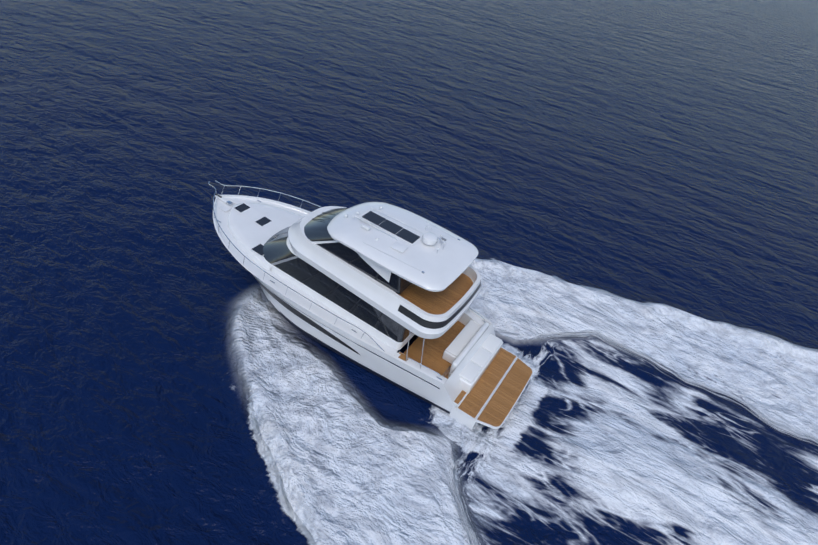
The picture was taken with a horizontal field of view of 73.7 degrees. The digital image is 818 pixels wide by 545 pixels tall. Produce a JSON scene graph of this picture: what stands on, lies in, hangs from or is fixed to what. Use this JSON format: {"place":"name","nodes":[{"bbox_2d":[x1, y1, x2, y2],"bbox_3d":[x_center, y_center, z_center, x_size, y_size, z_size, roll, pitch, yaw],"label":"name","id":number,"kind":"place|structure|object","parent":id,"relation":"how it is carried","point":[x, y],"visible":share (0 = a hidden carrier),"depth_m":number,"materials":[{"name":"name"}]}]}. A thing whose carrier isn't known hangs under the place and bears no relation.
{"place":"outdoors","nodes":[
{"label":"outdoors","id":0,"kind":"place"},
{"bbox_2d":[0,0,817,544],"bbox_3d":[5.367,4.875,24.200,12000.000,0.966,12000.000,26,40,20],"label":"sea","id":1,"kind":"structure","parent":0,"point":[620,196],"depth_m":30.19,"materials":[{"name":"liquid"}]},
{"bbox_2d":[208,181,532,429],"bbox_3d":[-2.518,-0.199,24.602,17.956,6.845,5.868,29,41,18],"label":"yacht","id":2,"kind":"object","parent":1,"relation":"on","point":[373,287],"visible":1,"depth_m":22.73,"materials":[{"name":"white plastic"}]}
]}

